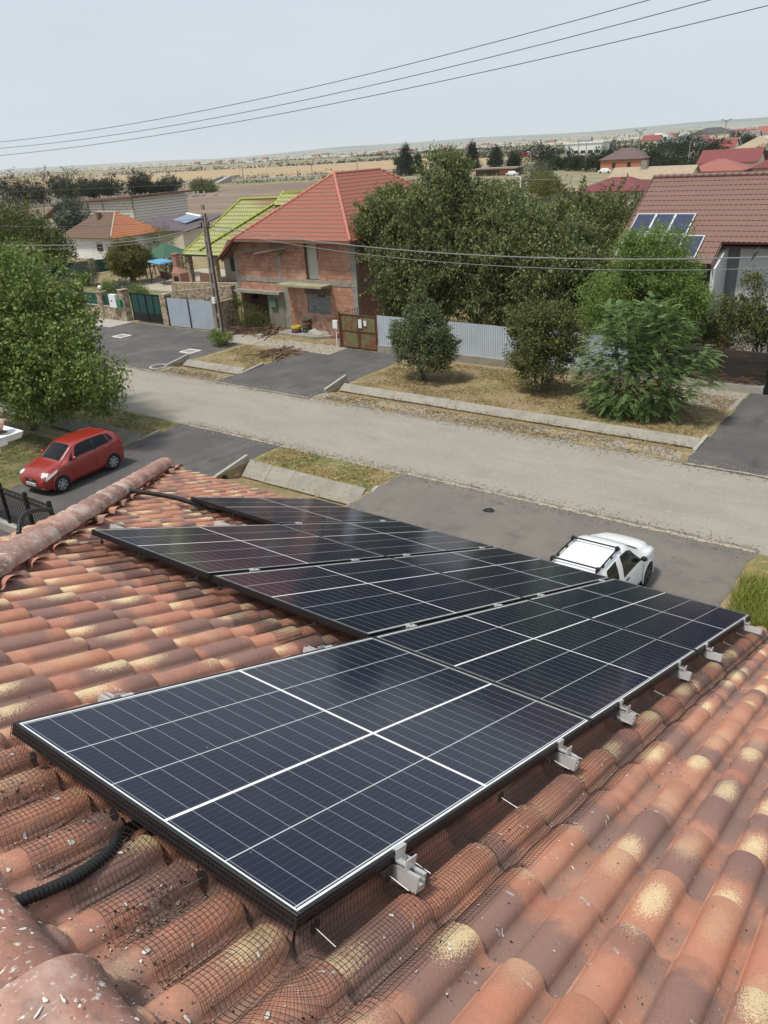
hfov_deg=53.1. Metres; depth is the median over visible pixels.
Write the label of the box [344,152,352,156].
village house
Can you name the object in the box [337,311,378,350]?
rusty gate
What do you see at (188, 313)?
corrugated gate
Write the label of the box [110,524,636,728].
mounting rail
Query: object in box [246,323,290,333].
rubble
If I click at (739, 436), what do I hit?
driveway
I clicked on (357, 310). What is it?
side fence
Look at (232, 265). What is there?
window
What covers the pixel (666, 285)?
willow tree
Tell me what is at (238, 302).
shrub
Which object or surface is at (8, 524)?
black fence
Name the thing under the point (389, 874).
clip
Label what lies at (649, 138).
house
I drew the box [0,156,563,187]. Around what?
stubble field
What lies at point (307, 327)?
tyre
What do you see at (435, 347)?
plum tree
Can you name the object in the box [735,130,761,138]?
house
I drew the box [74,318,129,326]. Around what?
pavement
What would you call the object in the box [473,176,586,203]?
hedge
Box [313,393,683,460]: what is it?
gravel strip
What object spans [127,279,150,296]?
shrub
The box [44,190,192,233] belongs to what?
block building
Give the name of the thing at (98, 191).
distant tree
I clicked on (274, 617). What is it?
wire mesh
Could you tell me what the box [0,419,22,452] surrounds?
neighbour house
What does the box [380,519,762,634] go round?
mounting rail
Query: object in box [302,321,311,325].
tyre
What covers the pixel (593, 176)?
scrubland
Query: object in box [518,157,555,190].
distant tree
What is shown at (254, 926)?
roof debris
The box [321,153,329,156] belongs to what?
village house
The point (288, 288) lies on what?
brick house
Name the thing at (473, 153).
fir tree
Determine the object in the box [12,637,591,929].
photovoltaic module
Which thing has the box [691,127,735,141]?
villa
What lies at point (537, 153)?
distant tree
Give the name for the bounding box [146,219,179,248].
shrub
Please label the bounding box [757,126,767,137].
house
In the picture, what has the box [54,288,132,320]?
stone fence
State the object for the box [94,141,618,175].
hedge
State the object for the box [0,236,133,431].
roadside tree
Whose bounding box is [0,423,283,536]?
driveway
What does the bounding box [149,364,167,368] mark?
concrete ring
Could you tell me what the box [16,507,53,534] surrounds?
corrugated conduit
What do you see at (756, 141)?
beige roof house
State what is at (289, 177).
road
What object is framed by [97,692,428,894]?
mounting rail
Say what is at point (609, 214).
walnut tree
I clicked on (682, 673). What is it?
mounting rail
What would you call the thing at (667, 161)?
distant tree
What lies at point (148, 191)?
distant tree
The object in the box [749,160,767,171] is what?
red roof house
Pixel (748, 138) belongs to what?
distant tree
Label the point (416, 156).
fir tree
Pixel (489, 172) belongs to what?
door
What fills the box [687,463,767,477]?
sand strip
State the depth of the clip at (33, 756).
2.12 m
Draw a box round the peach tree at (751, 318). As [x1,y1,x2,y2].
[691,263,767,351]
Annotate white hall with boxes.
[563,140,611,155]
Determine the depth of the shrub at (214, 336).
48.28 m
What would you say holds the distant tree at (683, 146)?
on the scrubland at (593, 176)
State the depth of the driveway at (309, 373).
41.71 m
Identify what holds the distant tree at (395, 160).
on the stubble field at (290, 170)
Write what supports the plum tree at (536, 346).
on the verge
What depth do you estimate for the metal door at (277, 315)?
52.02 m
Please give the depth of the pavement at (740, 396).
33.66 m
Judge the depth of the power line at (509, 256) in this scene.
36.57 m
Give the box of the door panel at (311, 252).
[306,243,318,278]
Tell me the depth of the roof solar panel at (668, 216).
37.68 m
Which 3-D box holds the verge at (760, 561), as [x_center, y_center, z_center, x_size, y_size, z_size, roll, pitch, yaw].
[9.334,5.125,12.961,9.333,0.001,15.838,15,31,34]
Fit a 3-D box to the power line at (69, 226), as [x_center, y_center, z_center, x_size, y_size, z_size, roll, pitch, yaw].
[-28.316,-22.610,59.941,42.301,0.634,0.019,15,31,34]
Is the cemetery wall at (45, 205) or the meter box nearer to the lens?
the meter box
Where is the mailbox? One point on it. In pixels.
(335, 324)
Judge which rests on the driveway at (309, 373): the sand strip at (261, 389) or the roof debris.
the sand strip at (261, 389)
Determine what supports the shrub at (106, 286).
on the garden ground at (91, 288)
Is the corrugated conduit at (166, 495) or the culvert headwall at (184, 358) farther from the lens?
the culvert headwall at (184, 358)
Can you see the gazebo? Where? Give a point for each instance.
(164, 250)
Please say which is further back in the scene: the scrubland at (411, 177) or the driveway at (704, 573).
the scrubland at (411, 177)
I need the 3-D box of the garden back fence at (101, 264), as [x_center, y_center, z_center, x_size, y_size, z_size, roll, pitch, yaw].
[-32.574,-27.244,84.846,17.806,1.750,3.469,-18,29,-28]
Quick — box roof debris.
[0,560,767,1023]
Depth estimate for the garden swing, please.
73.73 m
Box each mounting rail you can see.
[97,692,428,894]
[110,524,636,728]
[209,496,722,661]
[214,521,691,683]
[303,645,579,773]
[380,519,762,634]
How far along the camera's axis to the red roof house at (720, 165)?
152.42 m
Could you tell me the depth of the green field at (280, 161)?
1247.07 m
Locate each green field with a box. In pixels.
[1,133,690,174]
[20,138,684,177]
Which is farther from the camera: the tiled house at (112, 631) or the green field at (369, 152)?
the green field at (369, 152)
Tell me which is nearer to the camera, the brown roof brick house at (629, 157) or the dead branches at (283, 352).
the dead branches at (283, 352)
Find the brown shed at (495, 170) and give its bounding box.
[471,166,528,175]
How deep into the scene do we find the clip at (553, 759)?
2.71 m
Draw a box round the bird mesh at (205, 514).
[177,498,276,524]
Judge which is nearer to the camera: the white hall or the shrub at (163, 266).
the shrub at (163, 266)
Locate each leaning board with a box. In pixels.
[313,305,330,333]
[319,312,337,334]
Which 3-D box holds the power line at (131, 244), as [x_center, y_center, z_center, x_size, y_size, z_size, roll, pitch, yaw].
[-27.546,-21.381,59.949,40.053,1.753,0.024,15,31,34]
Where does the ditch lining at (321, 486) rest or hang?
on the ground at (440, 384)
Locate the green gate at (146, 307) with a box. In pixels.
[129,292,163,323]
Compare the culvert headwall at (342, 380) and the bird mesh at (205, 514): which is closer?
the bird mesh at (205, 514)
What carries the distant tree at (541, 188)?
on the ploughed field at (224, 200)
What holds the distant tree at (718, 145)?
on the scrubland at (593, 176)
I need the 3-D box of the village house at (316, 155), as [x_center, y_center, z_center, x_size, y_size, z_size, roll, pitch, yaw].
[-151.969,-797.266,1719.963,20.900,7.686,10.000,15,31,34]
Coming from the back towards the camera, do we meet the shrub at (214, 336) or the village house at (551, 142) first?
the village house at (551, 142)
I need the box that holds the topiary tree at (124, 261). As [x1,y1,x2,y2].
[98,233,155,282]
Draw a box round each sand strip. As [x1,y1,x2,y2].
[184,423,280,444]
[220,382,307,397]
[280,446,399,473]
[404,473,754,552]
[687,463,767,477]
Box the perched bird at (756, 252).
[751,247,759,260]
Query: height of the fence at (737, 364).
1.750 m
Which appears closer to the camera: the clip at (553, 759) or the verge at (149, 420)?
the clip at (553, 759)
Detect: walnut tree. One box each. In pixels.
[348,179,448,316]
[378,140,500,321]
[442,171,549,326]
[491,191,626,334]
[541,173,642,310]
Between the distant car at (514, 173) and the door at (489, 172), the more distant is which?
the door at (489, 172)
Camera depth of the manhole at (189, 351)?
47.58 m
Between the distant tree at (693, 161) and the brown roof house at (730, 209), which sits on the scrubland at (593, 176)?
the distant tree at (693, 161)
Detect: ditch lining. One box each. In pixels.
[0,398,141,443]
[183,359,244,373]
[242,460,364,504]
[339,383,699,448]
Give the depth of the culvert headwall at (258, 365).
42.97 m
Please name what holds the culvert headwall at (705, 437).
on the ground at (440, 384)
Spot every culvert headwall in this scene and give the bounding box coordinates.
[146,430,159,436]
[165,354,188,366]
[215,454,248,478]
[241,363,263,372]
[323,375,346,390]
[692,434,708,451]
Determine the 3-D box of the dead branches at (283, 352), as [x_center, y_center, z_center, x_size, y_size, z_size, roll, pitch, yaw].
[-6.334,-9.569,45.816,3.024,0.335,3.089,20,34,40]
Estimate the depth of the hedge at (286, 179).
343.32 m
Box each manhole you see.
[111,334,131,337]
[179,349,201,353]
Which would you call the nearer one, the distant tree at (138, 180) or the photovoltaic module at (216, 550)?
the photovoltaic module at (216, 550)
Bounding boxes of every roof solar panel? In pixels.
[628,213,656,233]
[649,213,675,233]
[667,213,695,234]
[680,235,704,257]
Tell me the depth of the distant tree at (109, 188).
279.98 m
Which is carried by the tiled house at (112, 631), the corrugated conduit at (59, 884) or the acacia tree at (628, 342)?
the corrugated conduit at (59, 884)
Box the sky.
[0,0,767,169]
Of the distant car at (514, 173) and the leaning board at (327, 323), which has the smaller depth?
the leaning board at (327, 323)
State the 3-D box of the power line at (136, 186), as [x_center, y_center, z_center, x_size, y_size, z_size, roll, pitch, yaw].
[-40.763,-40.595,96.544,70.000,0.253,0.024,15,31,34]
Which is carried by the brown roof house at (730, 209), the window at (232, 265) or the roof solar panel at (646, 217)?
the roof solar panel at (646, 217)
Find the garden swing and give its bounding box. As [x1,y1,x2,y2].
[148,258,171,286]
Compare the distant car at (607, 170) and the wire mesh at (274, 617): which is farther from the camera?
the distant car at (607, 170)
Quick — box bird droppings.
[0,562,764,1022]
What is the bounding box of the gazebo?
[145,243,186,279]
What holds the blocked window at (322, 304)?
in the brick house at (288, 288)
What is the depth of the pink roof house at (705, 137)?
331.26 m
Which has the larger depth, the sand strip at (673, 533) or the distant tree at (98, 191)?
the distant tree at (98, 191)
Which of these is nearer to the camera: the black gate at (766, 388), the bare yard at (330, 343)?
the black gate at (766, 388)
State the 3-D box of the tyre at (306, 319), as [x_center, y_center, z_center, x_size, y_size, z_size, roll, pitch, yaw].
[-5.040,-12.479,49.890,0.660,0.220,0.660,15,31,34]
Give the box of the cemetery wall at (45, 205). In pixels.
[0,203,55,209]
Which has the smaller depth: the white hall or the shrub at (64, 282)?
the shrub at (64, 282)
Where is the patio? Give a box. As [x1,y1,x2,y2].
[120,268,236,291]
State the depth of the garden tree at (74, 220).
105.80 m
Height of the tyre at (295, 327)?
0.220 m
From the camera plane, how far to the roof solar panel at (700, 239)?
35.87 m
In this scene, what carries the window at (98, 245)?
in the orange roof house at (87, 231)
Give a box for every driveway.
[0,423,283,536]
[74,318,239,370]
[216,348,408,398]
[347,472,759,606]
[682,393,767,478]
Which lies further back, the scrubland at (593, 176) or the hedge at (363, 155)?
the hedge at (363, 155)
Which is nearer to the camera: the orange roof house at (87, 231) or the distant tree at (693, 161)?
the orange roof house at (87, 231)
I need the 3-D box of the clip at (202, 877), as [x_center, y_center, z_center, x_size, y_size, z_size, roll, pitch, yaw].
[-0.423,0.831,1.715,0.032,0.039,0.064,15,31,34]
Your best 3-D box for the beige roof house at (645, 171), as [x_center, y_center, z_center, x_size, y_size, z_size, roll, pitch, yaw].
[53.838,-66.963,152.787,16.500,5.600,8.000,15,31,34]
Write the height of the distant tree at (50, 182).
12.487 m
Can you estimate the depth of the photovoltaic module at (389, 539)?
6.64 m
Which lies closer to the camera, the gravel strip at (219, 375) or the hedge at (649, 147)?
the gravel strip at (219, 375)
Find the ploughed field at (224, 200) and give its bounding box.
[0,179,547,236]
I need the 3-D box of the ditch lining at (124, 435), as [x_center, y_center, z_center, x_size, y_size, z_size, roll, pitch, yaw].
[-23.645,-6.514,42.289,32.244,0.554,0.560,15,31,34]
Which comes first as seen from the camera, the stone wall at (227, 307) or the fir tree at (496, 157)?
the stone wall at (227, 307)
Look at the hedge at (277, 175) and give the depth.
398.36 m
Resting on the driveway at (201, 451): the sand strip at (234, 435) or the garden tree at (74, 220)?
the sand strip at (234, 435)
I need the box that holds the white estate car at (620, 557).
[550,532,654,584]
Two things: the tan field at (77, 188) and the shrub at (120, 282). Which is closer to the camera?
the shrub at (120, 282)
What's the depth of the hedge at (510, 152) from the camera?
545.37 m
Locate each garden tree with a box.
[0,193,80,278]
[4,235,46,263]
[48,195,90,244]
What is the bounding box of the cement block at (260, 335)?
[256,334,263,337]
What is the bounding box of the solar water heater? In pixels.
[173,212,201,223]
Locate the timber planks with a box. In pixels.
[237,247,296,255]
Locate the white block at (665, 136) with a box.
[655,132,670,142]
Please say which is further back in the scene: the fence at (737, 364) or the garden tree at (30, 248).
the garden tree at (30, 248)
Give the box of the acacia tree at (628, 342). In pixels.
[563,291,730,423]
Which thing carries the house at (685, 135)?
on the green field at (280, 161)
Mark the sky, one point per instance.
(67, 66)
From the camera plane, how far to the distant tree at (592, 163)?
248.13 m
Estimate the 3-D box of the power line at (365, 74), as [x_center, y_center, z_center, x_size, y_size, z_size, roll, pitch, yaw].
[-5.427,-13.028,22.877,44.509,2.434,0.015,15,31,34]
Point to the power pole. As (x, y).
(215, 298)
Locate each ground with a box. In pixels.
[0,128,767,607]
[37,279,240,317]
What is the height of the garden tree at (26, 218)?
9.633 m
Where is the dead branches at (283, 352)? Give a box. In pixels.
[244,345,308,361]
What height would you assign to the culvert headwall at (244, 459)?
0.880 m
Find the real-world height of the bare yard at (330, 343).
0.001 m
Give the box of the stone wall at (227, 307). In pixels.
[158,285,239,328]
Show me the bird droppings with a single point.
(234, 952)
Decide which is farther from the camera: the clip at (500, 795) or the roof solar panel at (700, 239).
the roof solar panel at (700, 239)
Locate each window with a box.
[96,243,102,250]
[229,258,235,271]
[307,294,331,313]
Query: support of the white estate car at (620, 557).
on the driveway at (704, 573)
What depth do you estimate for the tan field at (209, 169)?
915.89 m
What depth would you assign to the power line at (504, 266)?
37.06 m
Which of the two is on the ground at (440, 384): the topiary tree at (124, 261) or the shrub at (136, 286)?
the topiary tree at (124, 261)
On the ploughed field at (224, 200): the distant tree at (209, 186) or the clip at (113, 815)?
the distant tree at (209, 186)
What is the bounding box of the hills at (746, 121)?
[0,117,767,170]
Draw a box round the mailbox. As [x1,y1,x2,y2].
[332,320,338,346]
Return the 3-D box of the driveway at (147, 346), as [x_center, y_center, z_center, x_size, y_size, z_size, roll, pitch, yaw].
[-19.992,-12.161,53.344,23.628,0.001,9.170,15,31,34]
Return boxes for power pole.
[200,205,225,332]
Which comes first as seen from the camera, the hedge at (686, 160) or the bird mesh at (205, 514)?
the bird mesh at (205, 514)
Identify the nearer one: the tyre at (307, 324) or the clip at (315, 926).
the clip at (315, 926)
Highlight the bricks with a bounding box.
[329,332,338,338]
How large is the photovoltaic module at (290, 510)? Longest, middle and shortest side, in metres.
1.754 x 1.096 x 0.035 m
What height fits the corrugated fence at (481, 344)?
2.127 m
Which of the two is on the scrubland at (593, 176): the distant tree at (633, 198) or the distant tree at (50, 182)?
the distant tree at (633, 198)
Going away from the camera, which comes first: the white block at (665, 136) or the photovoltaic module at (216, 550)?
the photovoltaic module at (216, 550)
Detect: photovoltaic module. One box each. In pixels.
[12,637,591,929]
[92,524,385,578]
[191,497,395,523]
[212,558,522,638]
[281,521,493,557]
[373,599,696,727]
[392,547,609,599]
[528,578,750,654]
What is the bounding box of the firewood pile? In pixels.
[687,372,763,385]
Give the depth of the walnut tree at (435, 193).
42.42 m
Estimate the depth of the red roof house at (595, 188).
122.42 m
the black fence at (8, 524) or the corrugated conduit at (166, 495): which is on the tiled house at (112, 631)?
the corrugated conduit at (166, 495)
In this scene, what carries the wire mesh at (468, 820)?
on the tiled house at (112, 631)
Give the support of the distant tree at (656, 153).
on the scrubland at (593, 176)
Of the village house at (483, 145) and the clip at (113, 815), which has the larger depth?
the village house at (483, 145)
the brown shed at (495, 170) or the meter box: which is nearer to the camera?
the meter box
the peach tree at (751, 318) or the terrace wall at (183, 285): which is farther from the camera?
the terrace wall at (183, 285)
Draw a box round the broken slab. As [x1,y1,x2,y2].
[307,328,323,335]
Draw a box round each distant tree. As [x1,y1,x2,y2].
[0,167,40,206]
[17,164,71,204]
[52,165,91,200]
[74,174,107,198]
[96,172,130,197]
[124,170,153,194]
[141,181,157,193]
[149,171,186,192]
[185,177,220,192]
[393,156,413,164]
[504,150,522,166]
[517,140,560,166]
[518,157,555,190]
[526,167,566,200]
[534,186,594,209]
[545,147,580,170]
[564,150,599,170]
[576,146,616,171]
[591,184,642,212]
[640,152,688,165]
[646,146,671,164]
[658,127,716,161]
[683,155,699,164]
[693,134,732,158]
[729,128,756,144]
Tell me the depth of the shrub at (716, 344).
34.94 m
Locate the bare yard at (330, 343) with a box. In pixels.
[209,324,359,348]
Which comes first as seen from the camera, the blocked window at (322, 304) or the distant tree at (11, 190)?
the blocked window at (322, 304)
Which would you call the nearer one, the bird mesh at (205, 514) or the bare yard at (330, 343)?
the bird mesh at (205, 514)
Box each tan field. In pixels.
[0,184,187,199]
[75,160,353,177]
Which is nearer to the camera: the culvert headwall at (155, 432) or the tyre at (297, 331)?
the culvert headwall at (155, 432)
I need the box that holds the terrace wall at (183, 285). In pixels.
[171,282,241,299]
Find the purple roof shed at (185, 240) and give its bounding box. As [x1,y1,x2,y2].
[145,214,222,248]
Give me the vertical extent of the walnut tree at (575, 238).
8.368 m
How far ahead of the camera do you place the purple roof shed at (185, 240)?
105.08 m
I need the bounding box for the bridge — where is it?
[205,175,239,183]
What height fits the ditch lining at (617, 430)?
0.324 m
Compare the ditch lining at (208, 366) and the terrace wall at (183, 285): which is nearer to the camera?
the ditch lining at (208, 366)
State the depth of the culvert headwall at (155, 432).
33.61 m
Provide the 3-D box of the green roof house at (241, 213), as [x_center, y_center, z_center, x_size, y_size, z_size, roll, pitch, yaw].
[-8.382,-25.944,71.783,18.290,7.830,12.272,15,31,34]
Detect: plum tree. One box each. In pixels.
[386,280,462,380]
[501,292,592,392]
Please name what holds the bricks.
on the bare yard at (330, 343)
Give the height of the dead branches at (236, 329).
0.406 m
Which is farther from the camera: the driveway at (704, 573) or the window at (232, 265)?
the window at (232, 265)
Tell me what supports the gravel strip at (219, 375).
on the ground at (440, 384)
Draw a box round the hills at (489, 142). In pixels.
[0,123,767,173]
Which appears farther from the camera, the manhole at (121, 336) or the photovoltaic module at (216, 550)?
the manhole at (121, 336)
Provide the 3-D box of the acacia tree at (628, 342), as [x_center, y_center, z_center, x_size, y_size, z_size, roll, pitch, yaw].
[10.611,-6.226,31.008,6.630,5.187,3.772,15,31,34]
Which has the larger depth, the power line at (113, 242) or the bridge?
the bridge
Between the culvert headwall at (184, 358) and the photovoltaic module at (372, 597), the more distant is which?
the culvert headwall at (184, 358)
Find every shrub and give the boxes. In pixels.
[59,276,76,290]
[66,255,101,286]
[98,275,120,292]
[108,275,136,294]
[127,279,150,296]
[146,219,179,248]
[153,256,196,276]
[205,328,234,346]
[229,292,246,313]
[233,301,271,330]
[665,334,749,371]
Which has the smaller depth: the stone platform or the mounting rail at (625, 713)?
the mounting rail at (625, 713)
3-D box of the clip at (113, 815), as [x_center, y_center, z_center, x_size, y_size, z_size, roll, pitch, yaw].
[-0.689,0.759,1.898,0.032,0.043,0.062,15,31,34]
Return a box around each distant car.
[506,171,517,175]
[598,168,612,172]
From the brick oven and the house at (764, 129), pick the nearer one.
the brick oven
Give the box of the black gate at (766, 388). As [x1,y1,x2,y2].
[763,368,767,394]
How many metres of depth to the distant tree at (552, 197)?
105.13 m
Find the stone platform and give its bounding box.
[278,329,337,339]
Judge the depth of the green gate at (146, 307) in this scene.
56.34 m
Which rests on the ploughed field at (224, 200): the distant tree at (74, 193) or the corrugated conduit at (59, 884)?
the distant tree at (74, 193)
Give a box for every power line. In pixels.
[0,0,709,148]
[0,5,767,155]
[3,0,648,141]
[3,225,200,245]
[5,228,201,248]
[6,218,201,226]
[18,181,244,191]
[48,194,190,199]
[209,225,767,259]
[210,229,767,270]
[528,179,633,184]
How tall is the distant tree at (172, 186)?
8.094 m
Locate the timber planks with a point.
(283, 249)
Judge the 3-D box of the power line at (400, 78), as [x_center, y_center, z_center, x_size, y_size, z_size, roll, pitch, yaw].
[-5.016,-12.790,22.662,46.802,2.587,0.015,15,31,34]
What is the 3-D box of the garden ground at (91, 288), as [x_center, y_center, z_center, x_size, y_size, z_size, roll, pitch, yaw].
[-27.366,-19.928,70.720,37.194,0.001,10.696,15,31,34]
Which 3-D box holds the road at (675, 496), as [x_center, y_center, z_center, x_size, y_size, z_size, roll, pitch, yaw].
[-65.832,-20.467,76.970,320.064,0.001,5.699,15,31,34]
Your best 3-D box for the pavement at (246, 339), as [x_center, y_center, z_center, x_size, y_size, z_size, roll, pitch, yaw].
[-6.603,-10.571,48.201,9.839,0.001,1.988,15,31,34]
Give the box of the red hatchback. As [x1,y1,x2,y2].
[19,427,123,492]
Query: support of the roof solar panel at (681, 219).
on the brown roof house at (730, 209)
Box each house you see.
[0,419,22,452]
[0,457,767,1023]
[61,211,161,258]
[181,190,303,281]
[217,167,459,331]
[246,158,255,162]
[262,157,269,161]
[312,154,320,157]
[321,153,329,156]
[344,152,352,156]
[481,143,489,147]
[545,140,556,144]
[577,138,592,141]
[577,177,649,207]
[598,147,652,169]
[607,171,767,367]
[608,160,701,180]
[641,134,663,145]
[674,134,690,141]
[691,135,711,155]
[696,147,767,165]
[699,159,752,172]
[709,138,740,148]
[733,128,754,132]
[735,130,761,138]
[735,136,767,148]
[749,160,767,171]
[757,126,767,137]
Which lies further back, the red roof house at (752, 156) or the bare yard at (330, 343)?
the red roof house at (752, 156)
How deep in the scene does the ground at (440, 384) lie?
36.02 m
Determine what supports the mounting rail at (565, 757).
attached to the tiled house at (112, 631)
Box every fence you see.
[0,483,53,532]
[1,258,163,279]
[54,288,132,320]
[342,305,367,315]
[377,315,627,381]
[630,343,767,393]
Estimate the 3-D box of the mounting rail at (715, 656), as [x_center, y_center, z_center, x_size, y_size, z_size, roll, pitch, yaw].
[0.203,0.409,5.955,4.620,0.189,0.103,15,31,34]
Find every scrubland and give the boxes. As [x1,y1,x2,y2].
[182,167,545,186]
[471,155,693,191]
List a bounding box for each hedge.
[0,127,755,174]
[4,167,396,189]
[17,139,535,174]
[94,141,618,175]
[214,169,427,184]
[340,133,686,156]
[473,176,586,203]
[477,135,685,157]
[546,148,767,169]
[572,139,689,153]
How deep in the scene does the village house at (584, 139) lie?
1132.93 m
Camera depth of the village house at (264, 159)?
1538.33 m
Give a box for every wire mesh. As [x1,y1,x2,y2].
[0,616,767,1023]
[59,530,367,652]
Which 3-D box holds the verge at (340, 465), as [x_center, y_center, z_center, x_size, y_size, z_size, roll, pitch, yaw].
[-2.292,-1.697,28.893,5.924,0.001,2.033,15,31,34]
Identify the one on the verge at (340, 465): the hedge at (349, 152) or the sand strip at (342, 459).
the sand strip at (342, 459)
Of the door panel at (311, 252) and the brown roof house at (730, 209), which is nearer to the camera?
the brown roof house at (730, 209)
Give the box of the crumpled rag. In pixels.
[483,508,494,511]
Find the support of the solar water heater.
on the purple roof shed at (185, 240)
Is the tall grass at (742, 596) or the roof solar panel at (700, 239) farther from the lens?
the roof solar panel at (700, 239)
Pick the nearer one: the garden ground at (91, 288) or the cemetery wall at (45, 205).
the garden ground at (91, 288)
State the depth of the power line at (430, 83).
18.43 m
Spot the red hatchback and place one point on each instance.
(61, 464)
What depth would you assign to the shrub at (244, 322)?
52.07 m
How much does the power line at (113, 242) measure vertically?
1.663 m
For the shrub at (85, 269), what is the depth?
75.68 m
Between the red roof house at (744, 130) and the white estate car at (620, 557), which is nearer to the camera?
the white estate car at (620, 557)
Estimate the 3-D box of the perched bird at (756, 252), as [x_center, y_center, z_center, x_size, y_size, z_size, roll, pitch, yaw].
[14.838,-10.289,30.634,0.281,0.513,0.124,15,31,34]
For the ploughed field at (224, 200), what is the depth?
242.17 m
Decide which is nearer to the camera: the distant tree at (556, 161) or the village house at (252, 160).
the distant tree at (556, 161)
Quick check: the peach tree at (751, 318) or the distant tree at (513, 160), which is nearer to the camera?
the peach tree at (751, 318)
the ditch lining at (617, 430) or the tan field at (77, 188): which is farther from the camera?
the tan field at (77, 188)
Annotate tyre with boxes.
[291,325,300,329]
[291,329,301,332]
[301,317,311,322]
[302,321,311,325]
[302,325,311,328]
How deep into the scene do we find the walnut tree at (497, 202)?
41.78 m
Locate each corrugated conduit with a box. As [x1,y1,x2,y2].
[15,819,143,906]
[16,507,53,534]
[129,488,218,513]
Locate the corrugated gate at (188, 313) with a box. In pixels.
[165,296,214,329]
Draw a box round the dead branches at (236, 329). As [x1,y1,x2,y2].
[226,325,285,339]
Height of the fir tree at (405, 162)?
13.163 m
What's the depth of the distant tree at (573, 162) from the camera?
259.86 m
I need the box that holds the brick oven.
[170,253,189,281]
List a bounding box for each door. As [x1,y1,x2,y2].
[267,294,286,328]
[487,170,494,174]
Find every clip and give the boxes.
[12,751,36,763]
[93,808,117,820]
[182,870,207,888]
[310,919,335,946]
[385,868,408,890]
[498,792,516,807]
[551,755,567,768]
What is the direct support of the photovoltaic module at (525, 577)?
attached to the mounting rail at (747, 626)
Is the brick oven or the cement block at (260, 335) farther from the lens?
the brick oven
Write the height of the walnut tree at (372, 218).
9.335 m
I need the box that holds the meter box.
[108,294,122,307]
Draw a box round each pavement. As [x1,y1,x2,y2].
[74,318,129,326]
[225,334,348,354]
[653,385,747,409]
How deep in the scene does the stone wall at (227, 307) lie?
53.92 m
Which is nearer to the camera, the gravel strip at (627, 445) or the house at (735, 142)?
the gravel strip at (627, 445)
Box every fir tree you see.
[394,141,419,175]
[413,151,423,173]
[464,139,483,170]
[486,145,507,166]
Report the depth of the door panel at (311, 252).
48.86 m
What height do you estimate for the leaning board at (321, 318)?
1.630 m
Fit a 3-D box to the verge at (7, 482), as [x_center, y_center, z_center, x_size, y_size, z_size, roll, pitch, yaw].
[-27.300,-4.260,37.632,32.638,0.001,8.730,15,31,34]
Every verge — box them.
[0,431,52,488]
[7,390,178,435]
[253,447,398,490]
[729,555,767,624]
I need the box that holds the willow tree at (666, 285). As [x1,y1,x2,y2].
[573,214,725,369]
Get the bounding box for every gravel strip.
[159,367,227,380]
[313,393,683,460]
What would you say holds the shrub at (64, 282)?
on the garden ground at (91, 288)
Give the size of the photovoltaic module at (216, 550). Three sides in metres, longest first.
1.754 x 1.096 x 0.035 m
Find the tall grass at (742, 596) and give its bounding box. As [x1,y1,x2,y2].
[724,559,767,630]
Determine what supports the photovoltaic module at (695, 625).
attached to the mounting rail at (747, 626)
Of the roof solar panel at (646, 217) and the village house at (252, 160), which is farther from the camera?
the village house at (252, 160)
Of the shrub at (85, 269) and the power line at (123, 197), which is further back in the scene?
the power line at (123, 197)
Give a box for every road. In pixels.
[62,163,550,188]
[80,364,767,555]
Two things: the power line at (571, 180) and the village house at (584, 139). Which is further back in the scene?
the village house at (584, 139)
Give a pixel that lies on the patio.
(156, 284)
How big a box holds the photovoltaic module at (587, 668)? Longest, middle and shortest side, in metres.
1.754 x 1.096 x 0.035 m
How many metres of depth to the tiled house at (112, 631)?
2.03 m

